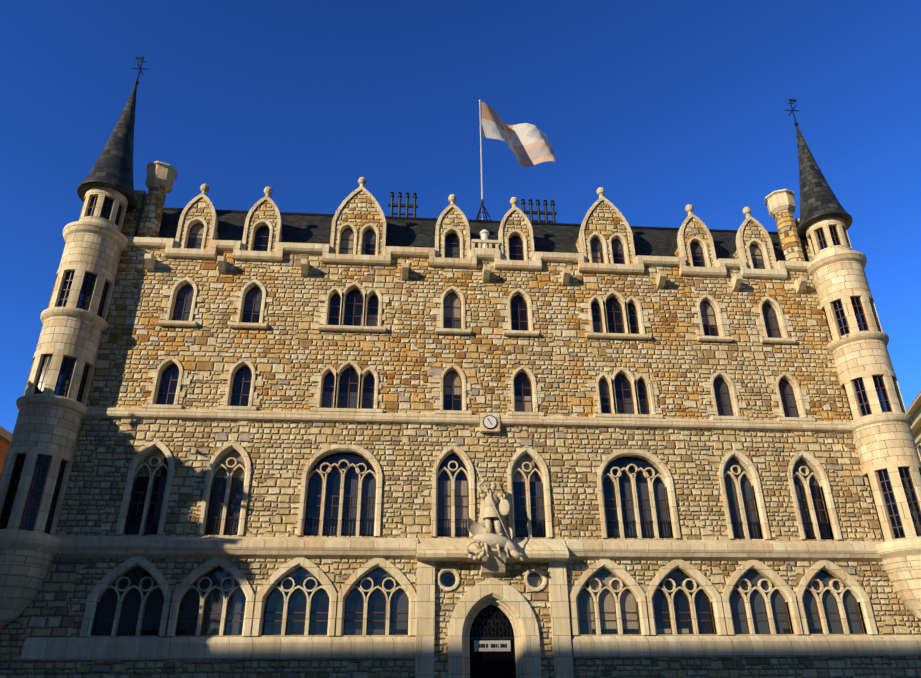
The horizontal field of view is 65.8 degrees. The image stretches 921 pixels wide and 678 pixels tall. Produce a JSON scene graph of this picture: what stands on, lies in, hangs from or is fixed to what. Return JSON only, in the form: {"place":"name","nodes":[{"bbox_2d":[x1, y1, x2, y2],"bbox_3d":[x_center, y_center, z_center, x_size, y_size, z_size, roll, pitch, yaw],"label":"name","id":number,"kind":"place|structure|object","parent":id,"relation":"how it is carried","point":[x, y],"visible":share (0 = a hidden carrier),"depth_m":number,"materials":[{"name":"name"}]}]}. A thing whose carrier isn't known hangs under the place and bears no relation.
{"place":"outdoors","nodes":[
{"label":"outdoors","id":0,"kind":"place"},
{"bbox_2d":[0,439,9,629],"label":"neighbour brick walls","id":1,"kind":"structure","parent":0,"point":[4,446],"depth_m":37.64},
{"bbox_2d":[0,190,920,677],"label":"stone wall","id":2,"kind":"structure","parent":0,"point":[292,350],"depth_m":29.06,"materials":[{"name":"beige stone"}]},
{"bbox_2d":[0,57,147,625],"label":"corner turret","id":3,"kind":"object","parent":2,"relation":"attached to","point":[51,402],"visible":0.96,"depth_m":27.33,"materials":[{"name":"stone"}]},
{"bbox_2d":[20,177,920,677],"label":"stone trim","id":4,"kind":"structure","parent":2,"relation":"attached to","point":[254,643],"depth_m":27.09,"materials":[{"name":"beige stone"}]},
{"bbox_2d":[464,467,523,561],"bbox_3d":[1.194,6.569,26.722,2.186,3.544,0.987,2,-26,-4],"label":"statue st george dragon","id":5,"kind":"object","parent":4,"relation":"on","point":[494,509],"visible":0.96,"depth_m":26.57,"materials":[{"name":"stone"}]},
{"bbox_2d":[132,210,809,261],"bbox_3d":[0.102,-0.224,45.155,32.000,4.350,25.400,2,-26,-4],"label":"roof slate","id":6,"kind":"object","parent":2,"relation":"on","point":[409,233],"visible":0.06,"depth_m":34.65,"materials":[{"name":"black stone"}]},
{"bbox_2d":[388,192,417,216],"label":"chimney pipes","id":7,"kind":"object","parent":6,"relation":"on","point":[399,205],"visible":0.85,"depth_m":37.42,"materials":[{"name":"metal"}]},
{"bbox_2d":[163,207,777,233],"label":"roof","id":8,"kind":"structure","parent":6,"relation":"on","point":[436,219],"depth_m":35.87,"materials":[{"name":"black stone"}]},
{"bbox_2d":[476,100,558,220],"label":"flagpole","id":9,"kind":"object","parent":6,"relation":"on","point":[528,144],"visible":0.98,"depth_m":40.92,"materials":[{"name":"white fabric"}]},
{"bbox_2d":[521,199,556,222],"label":"chimney pipes","id":10,"kind":"object","parent":6,"relation":"on","point":[545,212],"visible":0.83,"depth_m":37.94,"materials":[{"name":"metal"}]},
{"bbox_2d":[765,189,805,261],"bbox_3d":[16.250,-5.382,35.390,1.367,4.870,1.367,12,-28,-24],"label":"chimney","id":11,"kind":"object","parent":6,"relation":"on","point":[780,204],"visible":0.73,"depth_m":35.31,"materials":[{"name":"stone"}]},
{"bbox_2d":[93,223,864,635],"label":"window panes","id":12,"kind":"structure","parent":2,"relation":"in","point":[349,383],"depth_m":28.23,"materials":[{"name":"black glass"}]},
{"bbox_2d":[94,224,862,635],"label":"window frames","id":13,"kind":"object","parent":12,"relation":"in","point":[214,600],"visible":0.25,"depth_m":27.46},
{"bbox_2d":[125,516,832,647],"bbox_3d":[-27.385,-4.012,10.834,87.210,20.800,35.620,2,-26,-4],"label":"facade ironwork","id":14,"kind":"object","parent":2,"relation":"attached to","point":[487,619],"visible":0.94,"depth_m":26.97,"materials":[{"name":"black metal"}]},
{"bbox_2d":[474,640,510,650],"bbox_3d":[1.151,11.097,25.735,1.320,0.360,0.040,2,-26,-4],"label":"door sign","id":15,"kind":"object","parent":14,"relation":"attached to","point":[489,643],"visible":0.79,"depth_m":25.72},
{"bbox_2d":[483,415,496,428],"bbox_3d":[1.196,3.351,28.736,0.600,0.600,0.053,2,-26,-4],"label":"clock","id":16,"kind":"object","parent":2,"relation":"attached to","point":[489,421],"visible":1,"depth_m":28.72,"materials":[{"name":"metal"}]},
{"bbox_2d":[785,99,920,620],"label":"corner turret","id":17,"kind":"object","parent":2,"relation":"attached to","point":[880,424],"visible":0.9,"depth_m":30.02,"materials":[{"name":"stone"}]},
{"bbox_2d":[0,0,920,433],"label":"sky","id":18,"kind":"structure","parent":0,"point":[664,107],"materials":[{"name":"blue"}]},
{"bbox_2d":[480,229,488,247],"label":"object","id":19,"kind":"object","parent":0,"point":[484,233],"visible":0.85,"depth_m":32.79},
{"label":"ground","id":20,"kind":"structure","parent":0,"visible":0},
{"bbox_2d":[0,426,11,631],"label":"neighbour brick trim","id":21,"kind":"structure","parent":20,"relation":"on","point":[5,435],"depth_m":37.39,"materials":[{"name":"beige stone"}]},
{"bbox_2d":[470,604,515,677],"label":"entrance door","id":22,"kind":"structure","parent":20,"relation":"on","point":[492,664],"depth_m":25.65,"materials":[{"name":"black metal"}]},
{"bbox_2d":[137,161,177,237],"bbox_3d":[-14.258,-6.223,33.174,1.367,4.870,1.367,-8,-27,16],"label":"chimney","id":23,"kind":"object","parent":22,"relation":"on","point":[161,177],"visible":0.67,"depth_m":33.09,"materials":[{"name":"stone"}]},
{"bbox_2d":[0,195,812,636],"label":"building side walls","id":24,"kind":"structure","parent":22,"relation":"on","point":[132,221],"depth_m":33.08,"materials":[{"name":"stone"}]},
{"bbox_2d":[906,391,920,439],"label":"yellow walls","id":25,"kind":"structure","parent":20,"relation":"on","point":[917,434],"depth_m":87.08,"materials":[{"name":"yellow paint"}]},
{"bbox_2d":[907,393,920,460],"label":"yellow neighbour trim","id":26,"kind":"structure","parent":25,"relation":"attached to","point":[914,411],"depth_m":84.69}
]}

